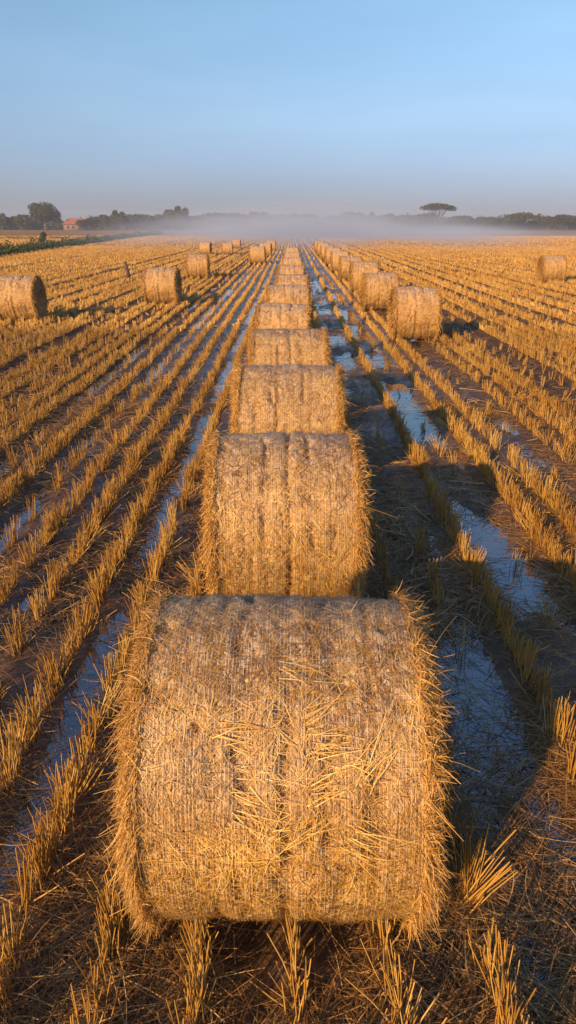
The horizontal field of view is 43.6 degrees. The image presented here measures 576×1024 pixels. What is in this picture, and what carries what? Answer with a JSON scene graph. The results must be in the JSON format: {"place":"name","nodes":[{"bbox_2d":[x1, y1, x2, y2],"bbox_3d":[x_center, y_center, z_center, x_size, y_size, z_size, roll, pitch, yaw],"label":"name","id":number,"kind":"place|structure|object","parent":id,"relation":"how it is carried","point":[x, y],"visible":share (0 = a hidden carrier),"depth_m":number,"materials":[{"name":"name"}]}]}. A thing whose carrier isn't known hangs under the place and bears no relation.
{"place":"outdoors","nodes":[
{"label":"outdoors","id":0,"kind":"place"},
{"bbox_2d":[0,226,575,1023],"bbox_3d":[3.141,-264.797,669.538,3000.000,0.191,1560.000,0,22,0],"label":"ground","id":1,"kind":"structure","parent":0,"point":[258,940],"depth_m":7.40,"materials":[{"name":"yellow plant"}]},
{"bbox_2d":[0,212,6,229],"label":"tree","id":2,"kind":"object","parent":1,"relation":"on","point":[3,220],"visible":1,"depth_m":341.20,"materials":[{"name":"green plant"}]},
{"bbox_2d":[4,216,16,229],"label":"tree","id":3,"kind":"object","parent":1,"relation":"on","point":[9,223],"visible":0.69,"depth_m":346.93,"materials":[{"name":"green plant"}]},
{"bbox_2d":[13,214,32,229],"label":"tree","id":4,"kind":"object","parent":1,"relation":"on","point":[23,220],"visible":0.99,"depth_m":343.76,"materials":[{"name":"green plant"}]},
{"bbox_2d":[0,274,48,321],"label":"straw bale","id":5,"kind":"object","parent":1,"relation":"on","point":[25,296],"visible":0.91,"depth_m":21.19},
{"bbox_2d":[39,231,46,241],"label":"bush","id":6,"kind":"object","parent":1,"relation":"on","point":[43,234],"visible":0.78,"depth_m":108.40,"materials":[{"name":"green plant"}]},
{"bbox_2d":[0,236,87,238],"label":"hedge","id":7,"kind":"object","parent":1,"relation":"on","point":[22,237],"visible":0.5,"depth_m":143.22,"materials":[{"name":"green plant"}]},
{"bbox_2d":[28,202,61,230],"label":"tree","id":8,"kind":"object","parent":1,"relation":"on","point":[44,212],"visible":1,"depth_m":322.51,"materials":[{"name":"green plant"}]},
{"bbox_2d":[63,217,88,230],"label":"farmhouse","id":9,"kind":"object","parent":1,"relation":"on","point":[69,224],"visible":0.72,"depth_m":328.41,"materials":[{"name":"paint"}]},
{"bbox_2d":[0,229,163,255],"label":"hedge","id":10,"kind":"object","parent":1,"relation":"on","point":[41,244],"visible":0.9,"depth_m":93.32,"materials":[{"name":"green plant"}]},
{"bbox_2d":[75,219,91,230],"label":"tree","id":11,"kind":"object","parent":1,"relation":"on","point":[83,223],"visible":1,"depth_m":321.29,"materials":[{"name":"green plant"}]},
{"bbox_2d":[87,216,101,229],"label":"tree","id":12,"kind":"object","parent":1,"relation":"on","point":[95,223],"visible":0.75,"depth_m":336.87,"materials":[{"name":"green plant"}]},
{"bbox_2d":[98,214,115,229],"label":"tree","id":13,"kind":"object","parent":1,"relation":"on","point":[105,221],"visible":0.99,"depth_m":336.63,"materials":[{"name":"green plant"}]},
{"bbox_2d":[111,210,125,229],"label":"tree","id":14,"kind":"object","parent":1,"relation":"on","point":[119,220],"visible":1,"depth_m":336.54,"materials":[{"name":"green plant"}]},
{"bbox_2d":[124,261,130,279],"bbox_3d":[-8.378,-12.576,37.660,0.324,1.039,0.224,0,22,0],"label":"wooden stump","id":15,"kind":"object","parent":1,"relation":"on","point":[127,270],"visible":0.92,"depth_m":37.58,"materials":[{"name":"brown wood"}]},
{"bbox_2d":[125,214,139,229],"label":"tree","id":16,"kind":"object","parent":1,"relation":"on","point":[132,225],"visible":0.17,"depth_m":342.84,"materials":[{"name":"grey plant"}]},
{"bbox_2d":[127,214,160,229],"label":"tree","id":17,"kind":"object","parent":1,"relation":"on","point":[144,221],"visible":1,"depth_m":337.30,"materials":[{"name":"grey plant"}]},
{"bbox_2d":[140,267,183,304],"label":"straw bale","id":18,"kind":"object","parent":1,"relation":"on","point":[162,285],"visible":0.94,"depth_m":25.89},
{"bbox_2d":[155,214,170,229],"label":"tree","id":19,"kind":"object","parent":1,"relation":"on","point":[162,222],"visible":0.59,"depth_m":345.25,"materials":[{"name":"grey plant"}]},
{"bbox_2d":[162,209,187,229],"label":"tree","id":20,"kind":"object","parent":1,"relation":"on","point":[173,217],"visible":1,"depth_m":343.06,"materials":[{"name":"grey plant"}]},
{"bbox_2d":[174,206,189,229],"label":"tree","id":21,"kind":"object","parent":1,"relation":"on","point":[176,209],"visible":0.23,"depth_m":349.86,"materials":[{"name":"grey plant"}]},
{"bbox_2d":[185,214,207,229],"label":"tree","id":22,"kind":"object","parent":1,"relation":"on","point":[197,221],"visible":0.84,"depth_m":348.27,"materials":[{"name":"grey plant"}]},
{"bbox_2d":[184,254,211,278],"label":"straw bale","id":23,"kind":"object","parent":1,"relation":"on","point":[196,265],"visible":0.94,"depth_m":38.33},
{"bbox_2d":[198,242,211,253],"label":"straw bale","id":24,"kind":"object","parent":1,"relation":"on","point":[205,247],"visible":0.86,"depth_m":68.15},
{"bbox_2d":[203,212,226,229],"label":"tree","id":25,"kind":"object","parent":1,"relation":"on","point":[209,219],"visible":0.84,"depth_m":337.52,"materials":[{"name":"grey plant"}]},
{"bbox_2d":[221,243,233,254],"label":"straw bale","id":26,"kind":"object","parent":1,"relation":"on","point":[227,248],"visible":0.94,"depth_m":68.15},
{"bbox_2d":[216,212,247,229],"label":"tree","id":27,"kind":"object","parent":1,"relation":"on","point":[228,220],"visible":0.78,"depth_m":338.30,"materials":[{"name":"grey plant"}]},
{"bbox_2d":[231,239,240,248],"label":"straw bale","id":28,"kind":"object","parent":1,"relation":"on","point":[236,243],"visible":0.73,"depth_m":85.82},
{"bbox_2d":[233,214,252,229],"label":"tree","id":29,"kind":"object","parent":1,"relation":"on","point":[244,220],"visible":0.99,"depth_m":337.62,"materials":[{"name":"grey plant"}]},
{"bbox_2d":[248,246,265,263],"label":"straw bale","id":30,"kind":"object","parent":1,"relation":"on","point":[257,255],"visible":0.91,"depth_m":52.25},
{"bbox_2d":[248,211,268,229],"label":"tree","id":31,"kind":"object","parent":1,"relation":"on","point":[257,218],"visible":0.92,"depth_m":344.14,"materials":[{"name":"grey plant"}]},
{"bbox_2d":[258,242,272,256],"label":"straw bale","id":32,"kind":"object","parent":1,"relation":"on","point":[268,247],"visible":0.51,"depth_m":64.36},
{"bbox_2d":[265,240,275,251],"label":"straw bale","id":33,"kind":"object","parent":1,"relation":"on","point":[273,242],"visible":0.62,"depth_m":76.48},
{"bbox_2d":[89,580,476,970],"bbox_3d":[-0.018,0.992,3.141,1.460,1.413,1.616,0,22,0],"label":"straw bale","id":34,"kind":"object","parent":1,"relation":"on","point":[276,752],"visible":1,"depth_m":2.55,"materials":[{"name":"beige"}]},
{"bbox_2d":[250,302,315,329],"bbox_3d":[-0.098,-3.691,14.911,1.416,1.360,1.519,1,22,3],"label":"straw bale","id":35,"kind":"object","parent":1,"relation":"on","point":[288,316],"visible":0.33,"depth_m":14.33},
{"bbox_2d":[260,283,313,313],"bbox_3d":[-0.023,-5.395,19.161,1.435,1.366,1.448,-1,22,-2],"label":"straw bale","id":36,"kind":"object","parent":1,"relation":"on","point":[292,294],"visible":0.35,"depth_m":18.59},
{"bbox_2d":[0,213,575,229],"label":"distant wood","id":37,"kind":"object","parent":1,"relation":"on","point":[36,224],"visible":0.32,"depth_m":357.36,"materials":[{"name":"green plant"}]},
{"bbox_2d":[0,323,575,1023],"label":"stubble","id":38,"kind":"object","parent":1,"relation":"on","point":[70,787],"visible":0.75,"depth_m":6.65,"materials":[{"name":"yellow plant"}]},
{"bbox_2d":[0,235,575,332],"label":"stubble","id":39,"kind":"object","parent":1,"relation":"on","point":[508,248],"visible":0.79,"depth_m":42.10,"materials":[{"name":"yellow plant"}]},
{"bbox_2d":[240,327,335,365],"bbox_3d":[0.003,-2.106,10.890,1.514,1.426,1.484,-1,22,-2],"label":"straw bale","id":40,"kind":"object","parent":1,"relation":"on","point":[280,346],"visible":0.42,"depth_m":10.33,"materials":[{"name":"beige"}]},
{"bbox_2d":[224,361,354,435],"bbox_3d":[0.026,-1.034,8.255,1.568,1.394,1.639,1,22,2],"label":"straw bale","id":41,"kind":"object","parent":1,"relation":"on","point":[288,398],"visible":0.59,"depth_m":7.60,"materials":[{"name":"beige"}]},
{"bbox_2d":[276,264,305,274],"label":"straw bale","id":42,"kind":"object","parent":1,"relation":"on","point":[291,269],"visible":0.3,"depth_m":29.05},
{"bbox_2d":[282,252,300,256],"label":"straw bale","id":43,"kind":"object","parent":1,"relation":"on","point":[291,254],"visible":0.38,"depth_m":44.89},
{"bbox_2d":[188,426,395,598],"bbox_3d":[-0.003,0.026,5.563,1.448,1.431,1.597,0,22,-1],"label":"straw bale","id":44,"kind":"object","parent":1,"relation":"on","point":[283,513],"visible":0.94,"depth_m":5.00,"materials":[{"name":"beige"}]},
{"bbox_2d":[280,256,303,265],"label":"straw bale","id":45,"kind":"object","parent":1,"relation":"on","point":[295,261],"visible":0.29,"depth_m":36.48},
{"bbox_2d":[284,247,299,251],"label":"straw bale","id":46,"kind":"object","parent":1,"relation":"on","point":[291,249],"visible":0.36,"depth_m":54.17},
{"bbox_2d":[273,274,311,291],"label":"straw bale","id":47,"kind":"object","parent":1,"relation":"on","point":[285,279],"visible":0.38,"depth_m":23.11},
{"bbox_2d":[288,213,306,229],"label":"tree","id":48,"kind":"object","parent":1,"relation":"on","point":[296,220],"visible":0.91,"depth_m":345.86,"materials":[{"name":"grey plant"}]},
{"bbox_2d":[301,213,321,229],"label":"tree","id":49,"kind":"object","parent":1,"relation":"on","point":[312,221],"visible":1,"depth_m":339.74,"materials":[{"name":"grey plant"}]},
{"bbox_2d":[313,241,324,251],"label":"straw bale","id":50,"kind":"object","parent":1,"relation":"on","point":[315,243],"visible":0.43,"depth_m":72.74},
{"bbox_2d":[316,243,328,255],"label":"straw bale","id":51,"kind":"object","parent":1,"relation":"on","point":[318,245],"visible":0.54,"depth_m":65.31},
{"bbox_2d":[319,245,333,259],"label":"straw bale","id":52,"kind":"object","parent":1,"relation":"on","point":[322,250],"visible":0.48,"depth_m":57.91},
{"bbox_2d":[323,247,340,265],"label":"straw bale","id":53,"kind":"object","parent":1,"relation":"on","point":[327,253],"visible":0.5,"depth_m":50.43},
{"bbox_2d":[329,251,349,272],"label":"straw bale","id":54,"kind":"object","parent":1,"relation":"on","point":[334,256],"visible":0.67,"depth_m":43.43},
{"bbox_2d":[339,212,354,229],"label":"tree","id":55,"kind":"object","parent":1,"relation":"on","point":[347,215],"visible":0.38,"depth_m":346.00,"materials":[{"name":"grey plant"}]},
{"bbox_2d":[336,255,362,280],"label":"straw bale","id":56,"kind":"object","parent":1,"relation":"on","point":[344,262],"visible":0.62,"depth_m":36.96},
{"bbox_2d":[348,212,369,229],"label":"tree","id":57,"kind":"object","parent":1,"relation":"on","point":[358,219],"visible":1,"depth_m":338.17,"materials":[{"name":"grey plant"}]},
{"bbox_2d":[347,261,380,293],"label":"straw bale","id":58,"kind":"object","parent":1,"relation":"on","point":[357,269],"visible":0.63,"depth_m":29.93},
{"bbox_2d":[368,212,376,229],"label":"tree","id":59,"kind":"object","parent":1,"relation":"on","point":[372,220],"visible":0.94,"depth_m":344.04,"materials":[{"name":"grey plant"}]},
{"bbox_2d":[357,271,400,311],"bbox_3d":[3.082,-7.489,24.448,1.484,1.327,1.494,-1,22,-2],"label":"straw bale","id":60,"kind":"object","parent":1,"relation":"on","point":[374,290],"visible":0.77,"depth_m":23.91},
{"bbox_2d":[375,213,395,229],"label":"tree","id":61,"kind":"object","parent":1,"relation":"on","point":[384,220],"visible":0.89,"depth_m":345.64,"materials":[{"name":"grey plant"}]},
{"bbox_2d":[391,215,400,229],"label":"tree","id":62,"kind":"object","parent":1,"relation":"on","point":[394,224],"visible":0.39,"depth_m":350.59,"materials":[{"name":"grey plant"}]},
{"bbox_2d":[397,214,413,229],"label":"tree","id":63,"kind":"object","parent":1,"relation":"on","point":[400,222],"visible":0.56,"depth_m":342.63,"materials":[{"name":"grey plant"}]},
{"bbox_2d":[385,286,443,340],"bbox_3d":[3.187,-5.079,18.325,1.480,1.401,1.526,0,22,1],"label":"straw bale","id":64,"kind":"object","parent":1,"relation":"on","point":[414,312],"visible":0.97,"depth_m":17.78},
{"bbox_2d":[402,213,439,229],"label":"tree","id":65,"kind":"object","parent":1,"relation":"on","point":[418,220],"visible":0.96,"depth_m":335.80,"materials":[{"name":"grey plant"}]},
{"bbox_2d":[419,202,457,230],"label":"acacia tree","id":66,"kind":"object","parent":1,"relation":"on","point":[435,207],"visible":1,"depth_m":311.15,"materials":[{"name":"green plant"}]},
{"bbox_2d":[440,215,471,229],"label":"tree","id":67,"kind":"object","parent":1,"relation":"on","point":[456,221],"visible":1,"depth_m":335.11,"materials":[{"name":"grey plant"}]},
{"bbox_2d":[465,217,476,229],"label":"tree","id":68,"kind":"object","parent":1,"relation":"on","point":[472,223],"visible":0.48,"depth_m":346.95,"materials":[{"name":"grey plant"}]},
{"bbox_2d":[475,217,488,229],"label":"tree","id":69,"kind":"object","parent":1,"relation":"on","point":[480,221],"visible":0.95,"depth_m":348.30,"materials":[{"name":"grey plant"}]},
{"bbox_2d":[484,216,500,229],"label":"tree","id":70,"kind":"object","parent":1,"relation":"on","point":[492,221],"visible":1,"depth_m":345.76,"materials":[{"name":"grey plant"}]},
{"bbox_2d":[497,212,535,229],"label":"tree","id":71,"kind":"object","parent":1,"relation":"on","point":[513,220],"visible":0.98,"depth_m":341.42,"materials":[{"name":"green plant"}]},
{"bbox_2d":[527,220,541,229],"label":"tree","id":72,"kind":"object","parent":1,"relation":"on","point":[533,225],"visible":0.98,"depth_m":349.36,"materials":[{"name":"grey plant"}]},
{"bbox_2d":[541,215,558,229],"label":"tree","id":73,"kind":"object","parent":1,"relation":"on","point":[548,222],"visible":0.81,"depth_m":343.40,"materials":[{"name":"green plant"}]},
{"bbox_2d":[533,255,568,281],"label":"straw bale","id":74,"kind":"object","parent":1,"relation":"on","point":[550,267],"visible":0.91,"depth_m":36.06},
{"bbox_2d":[552,214,573,229],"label":"tree","id":75,"kind":"object","parent":1,"relation":"on","point":[563,221],"visible":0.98,"depth_m":336.00,"materials":[{"name":"green plant"}]},
{"bbox_2d":[565,214,575,229],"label":"tree","id":76,"kind":"object","parent":1,"relation":"on","point":[573,224],"visible":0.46,"depth_m":345.00,"materials":[{"name":"green plant"}]},
{"bbox_2d":[0,274,575,1003],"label":"water","id":77,"kind":"structure","parent":0,"point":[102,646],"depth_m":5.04,"materials":[{"name":"blue liquid"}]},
{"bbox_2d":[0,0,575,225],"label":"sky","id":78,"kind":"structure","parent":0,"point":[321,108],"materials":[{"name":"blue"}]}
]}

